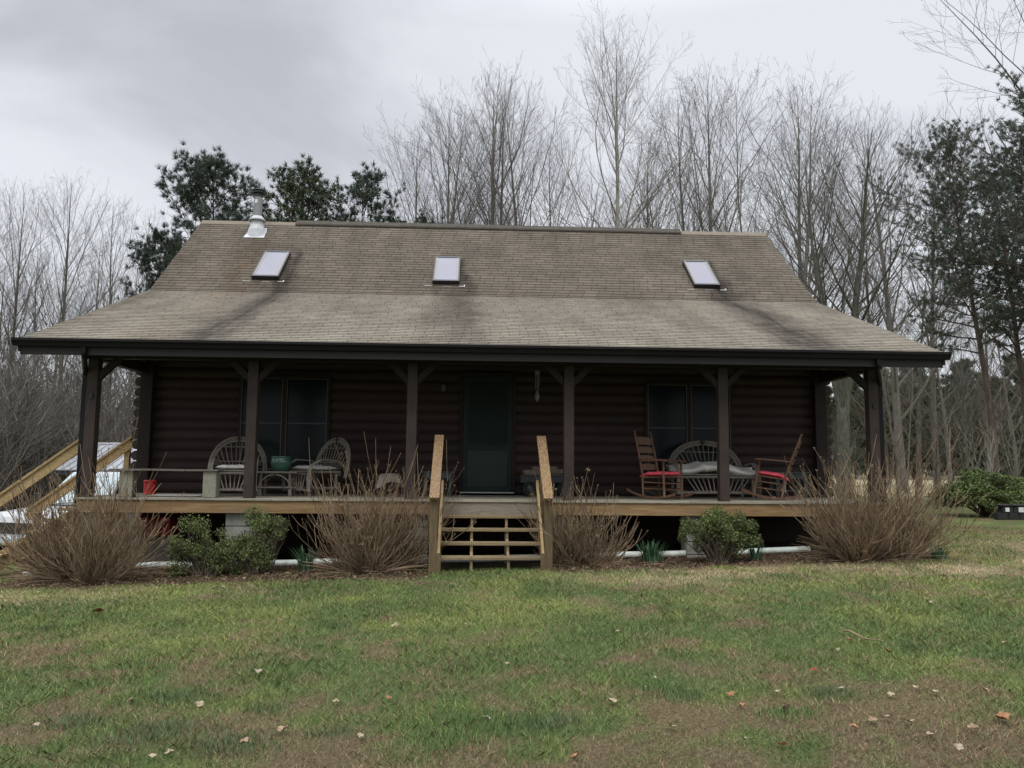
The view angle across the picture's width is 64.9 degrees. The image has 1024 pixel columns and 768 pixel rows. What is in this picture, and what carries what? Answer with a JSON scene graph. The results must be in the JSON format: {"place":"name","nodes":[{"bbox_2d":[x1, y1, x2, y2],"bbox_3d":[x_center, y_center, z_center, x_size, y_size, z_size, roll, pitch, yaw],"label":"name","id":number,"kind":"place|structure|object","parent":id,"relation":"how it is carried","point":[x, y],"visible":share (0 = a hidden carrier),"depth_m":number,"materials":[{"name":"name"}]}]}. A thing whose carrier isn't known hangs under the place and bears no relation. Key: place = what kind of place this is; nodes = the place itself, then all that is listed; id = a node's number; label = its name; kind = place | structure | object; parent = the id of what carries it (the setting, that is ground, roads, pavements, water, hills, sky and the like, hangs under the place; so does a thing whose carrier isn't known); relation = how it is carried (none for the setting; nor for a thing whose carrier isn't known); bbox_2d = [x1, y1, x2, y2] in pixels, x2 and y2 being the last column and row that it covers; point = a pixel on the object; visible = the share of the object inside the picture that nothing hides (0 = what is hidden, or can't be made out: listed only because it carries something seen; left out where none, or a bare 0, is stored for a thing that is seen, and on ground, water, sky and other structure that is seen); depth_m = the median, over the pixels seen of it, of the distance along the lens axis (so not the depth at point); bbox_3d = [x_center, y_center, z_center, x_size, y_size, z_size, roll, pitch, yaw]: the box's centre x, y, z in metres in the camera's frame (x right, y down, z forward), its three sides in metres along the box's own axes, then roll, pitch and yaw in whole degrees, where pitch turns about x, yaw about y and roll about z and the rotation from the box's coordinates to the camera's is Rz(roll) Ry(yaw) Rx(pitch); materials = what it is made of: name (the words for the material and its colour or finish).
{"place":"outdoors","nodes":[
{"label":"outdoors","id":0,"kind":"place"},
{"bbox_2d":[131,535,182,561],"bbox_3d":[-5.571,2.631,12.640,0.600,0.486,0.500,1,-6,-3],"label":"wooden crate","id":1,"kind":"object","parent":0,"point":[163,558],"visible":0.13,"depth_m":12.40,"materials":[{"name":"grey wood"}]},
{"bbox_2d":[137,515,180,536],"bbox_3d":[-5.568,2.233,12.682,0.540,0.310,0.440,1,-6,-3],"label":"red tub","id":2,"kind":"object","parent":1,"relation":"on","point":[172,521],"visible":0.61,"depth_m":12.49,"materials":[{"name":"plastic"}]},
{"bbox_2d":[0,473,1023,767],"bbox_3d":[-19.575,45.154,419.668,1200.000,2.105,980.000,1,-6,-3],"label":"ground","id":3,"kind":"structure","parent":0,"point":[622,747],"depth_m":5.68,"materials":[{"name":"green plant"}]},
{"bbox_2d":[0,248,47,389],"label":"bare tree","id":4,"kind":"object","parent":3,"relation":"on","point":[12,307],"visible":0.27,"depth_m":47.83,"materials":[{"name":"grey plant"}]},
{"bbox_2d":[0,191,60,379],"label":"bare tree","id":5,"kind":"object","parent":3,"relation":"on","point":[13,287],"visible":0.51,"depth_m":39.10,"materials":[{"name":"grey plant"}]},
{"bbox_2d":[1,249,71,402],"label":"bare tree","id":6,"kind":"object","parent":3,"relation":"on","point":[37,303],"visible":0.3,"depth_m":49.71,"materials":[{"name":"grey plant"}]},
{"bbox_2d":[0,327,73,489],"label":"sapling","id":7,"kind":"object","parent":3,"relation":"on","point":[9,381],"visible":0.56,"depth_m":26.11,"materials":[{"name":"brown plant"}]},
{"bbox_2d":[0,359,78,507],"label":"sapling","id":8,"kind":"object","parent":3,"relation":"on","point":[12,435],"visible":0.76,"depth_m":23.59,"materials":[{"name":"grey plant"}]},
{"bbox_2d":[0,327,78,510],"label":"sapling","id":9,"kind":"object","parent":3,"relation":"on","point":[25,403],"visible":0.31,"depth_m":28.52,"materials":[{"name":"brown plant"}]},
{"bbox_2d":[0,332,81,508],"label":"sapling","id":10,"kind":"object","parent":3,"relation":"on","point":[41,422],"visible":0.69,"depth_m":25.28,"materials":[{"name":"grey plant"}]},
{"bbox_2d":[0,173,84,389],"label":"bare tree","id":11,"kind":"object","parent":3,"relation":"on","point":[16,312],"visible":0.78,"depth_m":38.28,"materials":[{"name":"grey plant"}]},
{"bbox_2d":[1,259,98,484],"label":"bare tree","id":12,"kind":"object","parent":3,"relation":"on","point":[48,319],"visible":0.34,"depth_m":45.16,"materials":[{"name":"grey plant"}]},
{"bbox_2d":[17,382,108,491],"bbox_3d":[-13.311,2.224,23.910,2.413,4.728,2.424,1,-6,-1],"label":"sapling","id":13,"kind":"object","parent":3,"relation":"on","point":[75,432],"visible":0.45,"depth_m":23.97,"materials":[{"name":"brown plant"}]},
{"bbox_2d":[0,356,127,510],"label":"sapling","id":14,"kind":"object","parent":3,"relation":"on","point":[33,465],"visible":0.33,"depth_m":28.15,"materials":[{"name":"brown plant"}]},
{"bbox_2d":[0,436,133,569],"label":"side stairs","id":15,"kind":"structure","parent":3,"relation":"on","point":[68,453],"depth_m":12.59,"materials":[{"name":"brown wood"}]},
{"bbox_2d":[0,338,133,509],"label":"sapling","id":16,"kind":"object","parent":3,"relation":"on","point":[39,454],"visible":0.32,"depth_m":28.52,"materials":[{"name":"grey plant"}]},
{"bbox_2d":[0,167,134,482],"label":"bare tree","id":17,"kind":"object","parent":3,"relation":"on","point":[65,284],"visible":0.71,"depth_m":38.56,"materials":[{"name":"grey plant"}]},
{"bbox_2d":[0,472,138,549],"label":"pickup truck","id":18,"kind":"object","parent":3,"relation":"on","point":[7,516],"visible":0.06,"depth_m":17.25,"materials":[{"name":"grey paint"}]},
{"bbox_2d":[0,294,139,509],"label":"thicket","id":19,"kind":"object","parent":3,"relation":"on","point":[47,477],"visible":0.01,"depth_m":29.52,"materials":[{"name":"plant"}]},
{"bbox_2d":[8,325,138,454],"bbox_3d":[-16.668,1.594,31.800,7.080,8.032,7.295,3,-6,-22],"label":"sapling","id":20,"kind":"object","parent":3,"relation":"on","point":[102,391],"visible":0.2,"depth_m":31.89,"materials":[{"name":"brown plant"}]},
{"bbox_2d":[14,355,137,483],"bbox_3d":[-14.941,1.908,29.072,5.028,6.763,5.181,4,-7,-27],"label":"sapling","id":21,"kind":"object","parent":3,"relation":"on","point":[112,396],"visible":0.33,"depth_m":28.69,"materials":[{"name":"grey plant"}]},
{"bbox_2d":[42,238,139,415],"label":"bare tree","id":22,"kind":"object","parent":3,"relation":"on","point":[102,258],"visible":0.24,"depth_m":52.05,"materials":[{"name":"grey plant"}]},
{"bbox_2d":[48,442,136,484],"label":"metal roof shed","id":23,"kind":"structure","parent":3,"relation":"on","point":[117,463],"depth_m":23.34,"materials":[{"name":"grey metal"}]},
{"bbox_2d":[0,419,185,590],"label":"hydrangea bush","id":24,"kind":"object","parent":3,"relation":"on","point":[89,555],"visible":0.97,"depth_m":10.90,"materials":[{"name":"plant"}]},
{"bbox_2d":[52,395,136,479],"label":"sapling","id":25,"kind":"object","parent":3,"relation":"on","point":[116,431],"visible":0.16,"depth_m":26.81,"materials":[{"name":"grey plant"}]},
{"bbox_2d":[65,192,156,414],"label":"bare tree","id":26,"kind":"object","parent":3,"relation":"on","point":[110,275],"visible":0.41,"depth_m":45.15,"materials":[{"name":"grey plant"}]},
{"bbox_2d":[114,219,186,386],"bbox_3d":[-14.940,-0.718,34.261,3.994,12.882,4.751,4,-7,-27],"label":"pine tree","id":27,"kind":"object","parent":3,"relation":"on","point":[165,244],"visible":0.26,"depth_m":34.19,"materials":[{"name":"green plant"}]},
{"bbox_2d":[123,139,269,281],"bbox_3d":[-12.982,-2.388,34.952,7.337,16.413,6.758,5,-8,-38],"label":"pine tree","id":28,"kind":"object","parent":3,"relation":"on","point":[200,178],"visible":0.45,"depth_m":34.61,"materials":[{"name":"green plant"}]},
{"bbox_2d":[163,512,246,577],"bbox_3d":[-4.367,2.308,11.497,1.151,0.959,0.628,2,-6,-14],"label":"evergreen shrub","id":29,"kind":"object","parent":3,"relation":"on","point":[216,558],"visible":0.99,"depth_m":11.36,"materials":[{"name":"green plant"}]},
{"bbox_2d":[220,503,289,574],"bbox_3d":[-3.676,2.263,11.639,0.949,1.054,0.791,-2,-7,26],"label":"evergreen shrub","id":30,"kind":"object","parent":3,"relation":"on","point":[257,556],"visible":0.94,"depth_m":11.52,"materials":[{"name":"green plant"}]},
{"bbox_2d":[240,153,349,221],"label":"evergreen tree","id":31,"kind":"object","parent":3,"relation":"on","point":[289,184],"visible":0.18,"depth_m":38.66,"materials":[{"name":"green wood"}]},
{"bbox_2d":[288,546,321,571],"bbox_3d":[-3.013,2.521,11.642,0.508,0.402,0.514,1,-6,-3],"label":"daffodil clump","id":32,"kind":"object","parent":3,"relation":"on","point":[302,557],"visible":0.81,"depth_m":11.61,"materials":[{"name":"green plant"}]},
{"bbox_2d":[309,161,406,222],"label":"evergreen tree","id":33,"kind":"object","parent":3,"relation":"on","point":[370,189],"visible":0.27,"depth_m":39.20,"materials":[{"name":"green wood"}]},
{"bbox_2d":[288,434,482,579],"bbox_3d":[-1.830,1.694,11.636,2.729,2.066,2.189,2,-6,-15],"label":"hydrangea bush","id":34,"kind":"object","parent":3,"relation":"on","point":[372,552],"visible":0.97,"depth_m":11.33,"materials":[{"name":"plant"}]},
{"bbox_2d":[22,546,810,573],"bbox_3d":[-1.286,2.724,12.387,11.963,0.509,0.236,1,-6,-3],"label":"drain pipe","id":35,"kind":"object","parent":3,"relation":"on","point":[682,553],"visible":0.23,"depth_m":12.50,"materials":[{"name":"white plastic"}]},
{"bbox_2d":[363,120,471,222],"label":"bare tree","id":36,"kind":"object","parent":3,"relation":"on","point":[416,197],"visible":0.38,"depth_m":49.84,"materials":[{"name":"grey plant"}]},
{"bbox_2d":[376,101,519,224],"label":"bare tree","id":37,"kind":"object","parent":3,"relation":"on","point":[483,186],"visible":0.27,"depth_m":50.92,"materials":[{"name":"grey plant"}]},
{"bbox_2d":[377,77,527,223],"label":"bare tree","id":38,"kind":"object","parent":3,"relation":"on","point":[447,188],"visible":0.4,"depth_m":46.44,"materials":[{"name":"grey plant"}]},
{"bbox_2d":[11,188,951,567],"bbox_3d":[-0.589,-0.233,18.857,13.953,8.754,13.832,1,-6,-3],"label":"log cabin","id":39,"kind":"object","parent":3,"relation":"on","point":[297,340],"visible":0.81,"depth_m":14.58,"materials":[{"name":"wood"}]},
{"bbox_2d":[118,471,136,496],"bbox_3d":[-5.832,1.516,12.226,0.200,0.393,0.170,1,-6,-3],"label":"bench block","id":40,"kind":"object","parent":39,"relation":"on","point":[124,478],"depth_m":12.15,"materials":[{"name":"grey concrete"}]},
{"bbox_2d":[202,471,219,497],"bbox_3d":[-4.579,1.530,12.254,0.200,0.393,0.170,1,-6,-3],"label":"bench block","id":41,"kind":"object","parent":39,"relation":"on","point":[211,479],"depth_m":12.17,"materials":[{"name":"grey concrete"}]},
{"bbox_2d":[207,436,266,494],"bbox_3d":[-4.506,1.330,13.139,0.947,0.982,0.887,2,-6,-13],"label":"willow armchair","id":42,"kind":"object","parent":39,"relation":"on","point":[237,469],"visible":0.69,"depth_m":13.25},
{"bbox_2d":[257,471,299,495],"bbox_3d":[-3.865,1.641,13.270,0.720,0.402,0.423,1,-6,-3],"label":"willow table","id":43,"kind":"object","parent":39,"relation":"on","point":[260,486],"visible":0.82,"depth_m":13.09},
{"bbox_2d":[236,374,331,470],"bbox_3d":[-4.093,0.705,14.477,1.630,1.750,0.125,1,-6,-3],"label":"window","id":44,"kind":"structure","parent":39,"relation":"in","point":[291,412],"depth_m":14.47,"materials":[{"name":"black glass"}]},
{"bbox_2d":[281,437,350,496],"bbox_3d":[-3.271,1.377,13.531,0.947,0.992,0.890,-4,-8,39],"label":"willow armchair","id":45,"kind":"object","parent":39,"relation":"on","point":[315,466],"visible":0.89,"depth_m":13.46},
{"bbox_2d":[462,376,511,491],"bbox_3d":[-0.441,0.901,14.584,0.884,2.087,0.114,1,-6,-3],"label":"door","id":46,"kind":"structure","parent":39,"relation":"in","point":[487,417],"depth_m":14.59,"materials":[{"name":"green"}]},
{"bbox_2d":[627,430,692,498],"bbox_3d":[2.398,1.309,13.141,0.552,1.110,0.940,6,-8,-44],"label":"rocking chair","id":47,"kind":"object","parent":39,"relation":"on","point":[663,474],"visible":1,"depth_m":13.11,"materials":[{"name":"brown wood"}]},
{"bbox_2d":[644,381,733,475],"bbox_3d":[3.249,0.815,14.812,1.630,1.730,0.125,1,-6,-3],"label":"window","id":48,"kind":"structure","parent":39,"relation":"in","point":[677,413],"depth_m":14.80,"materials":[{"name":"black glass"}]},
{"bbox_2d":[665,440,760,498],"bbox_3d":[3.442,1.470,13.957,1.450,1.012,0.895,1,-6,-5],"label":"willow bench","id":49,"kind":"object","parent":39,"relation":"on","point":[736,460],"visible":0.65,"depth_m":13.72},
{"bbox_2d":[666,461,755,475],"bbox_3d":[3.473,1.461,13.872,1.538,0.268,0.566,1,-6,-3],"label":"seat cushion","id":50,"kind":"object","parent":49,"relation":"on","point":[696,467],"visible":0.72,"depth_m":13.65,"materials":[{"name":"white fabric"}]},
{"bbox_2d":[741,434,802,499],"bbox_3d":[4.305,1.326,13.146,0.940,1.110,0.552,8,-3,19],"label":"rocking chair","id":51,"kind":"object","parent":39,"relation":"on","point":[774,475],"visible":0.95,"depth_m":12.93,"materials":[{"name":"brown wood"}]},
{"bbox_2d":[769,472,809,497],"bbox_3d":[4.950,1.809,14.431,0.660,0.458,0.400,1,-6,-3],"label":"table","id":52,"kind":"object","parent":39,"relation":"on","point":[797,475],"visible":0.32,"depth_m":14.28,"materials":[{"name":"grey paint"}]},
{"bbox_2d":[400,51,565,225],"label":"bare tree","id":53,"kind":"object","parent":3,"relation":"on","point":[492,176],"visible":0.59,"depth_m":46.75,"materials":[{"name":"grey plant"}]},
{"bbox_2d":[0,548,977,588],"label":"leaf litter","id":54,"kind":"object","parent":3,"relation":"on","point":[355,576],"visible":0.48,"depth_m":11.22,"materials":[{"name":"brown plant"}]},
{"bbox_2d":[428,435,553,573],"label":"porch steps","id":55,"kind":"structure","parent":3,"relation":"on","point":[436,557],"depth_m":11.50,"materials":[{"name":"brown wood"}]},
{"bbox_2d":[428,62,558,225],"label":"bare tree","id":56,"kind":"object","parent":3,"relation":"on","point":[503,186],"visible":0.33,"depth_m":50.60,"materials":[{"name":"grey plant"}]},
{"bbox_2d":[441,81,597,226],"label":"bare tree","id":57,"kind":"object","parent":3,"relation":"on","point":[514,195],"visible":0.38,"depth_m":49.35,"materials":[{"name":"grey plant"}]},
{"bbox_2d":[503,124,611,226],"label":"bare tree","id":58,"kind":"object","parent":3,"relation":"on","point":[550,208],"visible":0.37,"depth_m":47.89,"materials":[{"name":"grey plant"}]},
{"bbox_2d":[510,468,647,569],"bbox_3d":[0.904,1.927,11.642,1.925,1.465,1.768,-3,-7,29],"label":"hydrangea bush","id":59,"kind":"object","parent":3,"relation":"on","point":[562,553],"visible":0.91,"depth_m":11.56,"materials":[{"name":"plant"}]},
{"bbox_2d":[516,159,653,227],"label":"bare tree","id":60,"kind":"object","parent":3,"relation":"on","point":[591,186],"visible":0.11,"depth_m":64.02,"materials":[{"name":"grey plant"}]},
{"bbox_2d":[502,0,728,231],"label":"sycamore tree","id":61,"kind":"object","parent":3,"relation":"on","point":[617,171],"visible":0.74,"depth_m":41.18,"materials":[{"name":"grey plant"}]},
{"bbox_2d":[591,119,710,228],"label":"bare tree","id":62,"kind":"object","parent":3,"relation":"on","point":[647,206],"visible":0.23,"depth_m":52.58,"materials":[{"name":"grey plant"}]},
{"bbox_2d":[636,540,668,562],"bbox_3d":[2.083,2.480,11.965,0.545,0.355,0.580,5,-7,-36],"label":"daffodil clump","id":63,"kind":"object","parent":3,"relation":"on","point":[652,555],"visible":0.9,"depth_m":11.86,"materials":[{"name":"green plant"}]},
{"bbox_2d":[626,75,746,231],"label":"bare tree","id":64,"kind":"object","parent":3,"relation":"on","point":[681,209],"visible":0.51,"depth_m":48.49,"materials":[{"name":"grey plant"}]},
{"bbox_2d":[621,45,795,236],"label":"bare tree","id":65,"kind":"object","parent":3,"relation":"on","point":[708,198],"visible":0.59,"depth_m":46.11,"materials":[{"name":"grey plant"}]},
{"bbox_2d":[677,503,763,562],"bbox_3d":[3.053,2.219,11.913,1.247,0.884,0.789,1,-6,-3],"label":"evergreen shrub","id":66,"kind":"object","parent":3,"relation":"on","point":[712,530],"visible":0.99,"depth_m":11.81,"materials":[{"name":"green plant"}]},
{"bbox_2d":[672,153,797,262],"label":"bare tree","id":67,"kind":"object","parent":3,"relation":"on","point":[734,208],"visible":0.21,"depth_m":63.29,"materials":[{"name":"grey plant"}]},
{"bbox_2d":[619,54,890,300],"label":"bare tree","id":68,"kind":"object","parent":3,"relation":"on","point":[740,186],"visible":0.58,"depth_m":43.31,"materials":[{"name":"grey plant"}]},
{"bbox_2d":[715,54,884,319],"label":"bare tree","id":69,"kind":"object","parent":3,"relation":"on","point":[799,215],"visible":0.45,"depth_m":50.37,"materials":[{"name":"grey plant"}]},
{"bbox_2d":[736,181,879,307],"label":"bare tree","id":70,"kind":"object","parent":3,"relation":"on","point":[813,242],"visible":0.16,"depth_m":61.71,"materials":[{"name":"grey plant"}]},
{"bbox_2d":[723,96,960,498],"bbox_3d":[10.428,-2.626,25.893,6.920,13.596,7.927,-2,-6,19],"label":"bare tree","id":71,"kind":"object","parent":3,"relation":"on","point":[842,389],"visible":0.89,"depth_m":25.00,"materials":[{"name":"grey plant"}]},
{"bbox_2d":[827,406,887,492],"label":"sapling","id":72,"kind":"object","parent":3,"relation":"on","point":[832,427],"visible":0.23,"depth_m":28.80,"materials":[{"name":"grey plant"}]},
{"bbox_2d":[850,391,888,473],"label":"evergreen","id":73,"kind":"object","parent":3,"relation":"on","point":[859,441],"visible":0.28,"depth_m":69.85,"materials":[{"name":"green wood"}]},
{"bbox_2d":[809,200,935,485],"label":"bare tree","id":74,"kind":"object","parent":3,"relation":"on","point":[857,403],"visible":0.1,"depth_m":52.18,"materials":[{"name":"grey plant"}]},
{"bbox_2d":[767,434,996,567],"bbox_3d":[5.437,1.606,11.854,3.255,1.986,2.496,2,-6,-14],"label":"hydrangea bush","id":75,"kind":"object","parent":3,"relation":"on","point":[858,541],"visible":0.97,"depth_m":11.53,"materials":[{"name":"plant"}]},
{"bbox_2d":[790,98,990,490],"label":"bare tree","id":76,"kind":"object","parent":3,"relation":"on","point":[895,394],"visible":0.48,"depth_m":43.85,"materials":[{"name":"grey plant"}]},
{"bbox_2d":[829,367,966,483],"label":"sapling","id":77,"kind":"object","parent":3,"relation":"on","point":[860,412],"visible":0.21,"depth_m":52.59,"materials":[{"name":"grey plant"}]},
{"bbox_2d":[851,301,953,493],"bbox_3d":[19.338,0.668,39.810,4.850,9.713,5.779,-4,-7,35],"label":"bare tree","id":78,"kind":"object","parent":3,"relation":"on","point":[887,408],"visible":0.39,"depth_m":39.46,"materials":[{"name":"grey plant"}]},
{"bbox_2d":[883,367,942,478],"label":"evergreen","id":79,"kind":"object","parent":3,"relation":"on","point":[905,435],"visible":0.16,"depth_m":73.50,"materials":[{"name":"wood"}]},
{"bbox_2d":[863,250,971,488],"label":"bare tree","id":80,"kind":"object","parent":3,"relation":"on","point":[920,424],"visible":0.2,"depth_m":47.57,"materials":[{"name":"grey plant"}]},
{"bbox_2d":[868,130,984,487],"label":"bare tree","id":81,"kind":"object","parent":3,"relation":"on","point":[931,293],"visible":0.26,"depth_m":47.26,"materials":[{"name":"grey plant"}]},
{"bbox_2d":[911,373,956,492],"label":"sapling","id":82,"kind":"object","parent":3,"relation":"on","point":[934,422],"visible":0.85,"depth_m":39.02,"materials":[{"name":"grey plant"}]},
{"bbox_2d":[856,117,1023,503],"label":"pine tree","id":83,"kind":"object","parent":3,"relation":"on","point":[944,207],"visible":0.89,"depth_m":26.41,"materials":[{"name":"green plant"}]},
{"bbox_2d":[887,277,996,483],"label":"bare tree","id":84,"kind":"object","parent":3,"relation":"on","point":[942,401],"visible":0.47,"depth_m":43.98,"materials":[{"name":"grey plant"}]},
{"bbox_2d":[924,384,975,475],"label":"evergreen","id":85,"kind":"object","parent":3,"relation":"on","point":[945,388],"visible":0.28,"depth_m":71.88,"materials":[{"name":"green wood"}]},
{"bbox_2d":[885,0,1023,251],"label":"bare tree","id":86,"kind":"object","parent":3,"relation":"on","point":[1020,170],"visible":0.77,"depth_m":25.56,"materials":[{"name":"grey plant"}]},
{"bbox_2d":[891,145,1023,419],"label":"pine tree","id":87,"kind":"object","parent":3,"relation":"on","point":[1017,354],"visible":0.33,"depth_m":30.81,"materials":[{"name":"green plant"}]},
{"bbox_2d":[940,357,986,471],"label":"evergreen","id":88,"kind":"object","parent":3,"relation":"on","point":[951,377],"visible":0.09,"depth_m":78.58,"materials":[{"name":"green wood"}]},
{"bbox_2d":[929,321,999,469],"bbox_3d":[19.946,1.050,35.345,2.816,8.022,3.510,-4,-7,35],"label":"bare tree","id":89,"kind":"object","parent":3,"relation":"on","point":[964,421],"visible":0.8,"depth_m":35.48,"materials":[{"name":"grey plant"}]},
{"bbox_2d":[920,65,1023,322],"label":"pine tree","id":90,"kind":"object","parent":3,"relation":"on","point":[991,256],"visible":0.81,"depth_m":25.22,"materials":[{"name":"green plant"}]},
{"bbox_2d":[923,365,1020,474],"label":"sapling","id":91,"kind":"object","parent":3,"relation":"on","point":[975,421],"visible":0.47,"depth_m":51.12,"materials":[{"name":"grey plant"}]},
{"bbox_2d":[923,467,1023,516],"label":"juniper shrub","id":92,"kind":"object","parent":3,"relation":"on","point":[972,482],"visible":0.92,"depth_m":21.54,"materials":[{"name":"green plant"}]},
{"bbox_2d":[934,278,1023,471],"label":"bare tree","id":93,"kind":"object","parent":3,"relation":"on","point":[993,375],"visible":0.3,"depth_m":54.27,"materials":[{"name":"grey plant"}]},
{"bbox_2d":[942,318,1023,479],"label":"bare tree","id":94,"kind":"object","parent":3,"relation":"on","point":[1008,403],"visible":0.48,"depth_m":44.19,"materials":[{"name":"grey plant"}]},
{"bbox_2d":[955,419,1018,503],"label":"pale sapling","id":95,"kind":"object","parent":3,"relation":"on","point":[992,465],"visible":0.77,"depth_m":22.10,"materials":[{"name":"beige plant"}]},
{"bbox_2d":[952,382,1023,495],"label":"sapling","id":96,"kind":"object","parent":3,"relation":"on","point":[1007,443],"visible":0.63,"depth_m":36.87,"materials":[{"name":"grey plant"}]},
{"bbox_2d":[967,375,1022,473],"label":"evergreen","id":97,"kind":"object","parent":3,"relation":"on","point":[981,445],"visible":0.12,"depth_m":74.58,"materials":[{"name":"green wood"}]},
{"bbox_2d":[981,383,1023,476],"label":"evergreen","id":98,"kind":"object","parent":3,"relation":"on","point":[1016,439],"visible":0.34,"depth_m":69.05,"materials":[{"name":"green wood"}]},
{"bbox_2d":[994,504,1023,519],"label":"block stack","id":99,"kind":"object","parent":3,"relation":"on","point":[1011,511],"visible":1,"depth_m":20.13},
{"bbox_2d":[0,0,1023,471],"label":"sky","id":100,"kind":"structure","parent":0,"point":[110,88],"materials":[{"name":"grey"}]},
{"bbox_2d":[519,463,584,496],"bbox_3d":[0.704,1.682,14.171,1.150,0.581,0.565,1,-6,-3],"label":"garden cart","id":101,"kind":"object","parent":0,"point":[527,481],"visible":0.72,"depth_m":13.91,"materials":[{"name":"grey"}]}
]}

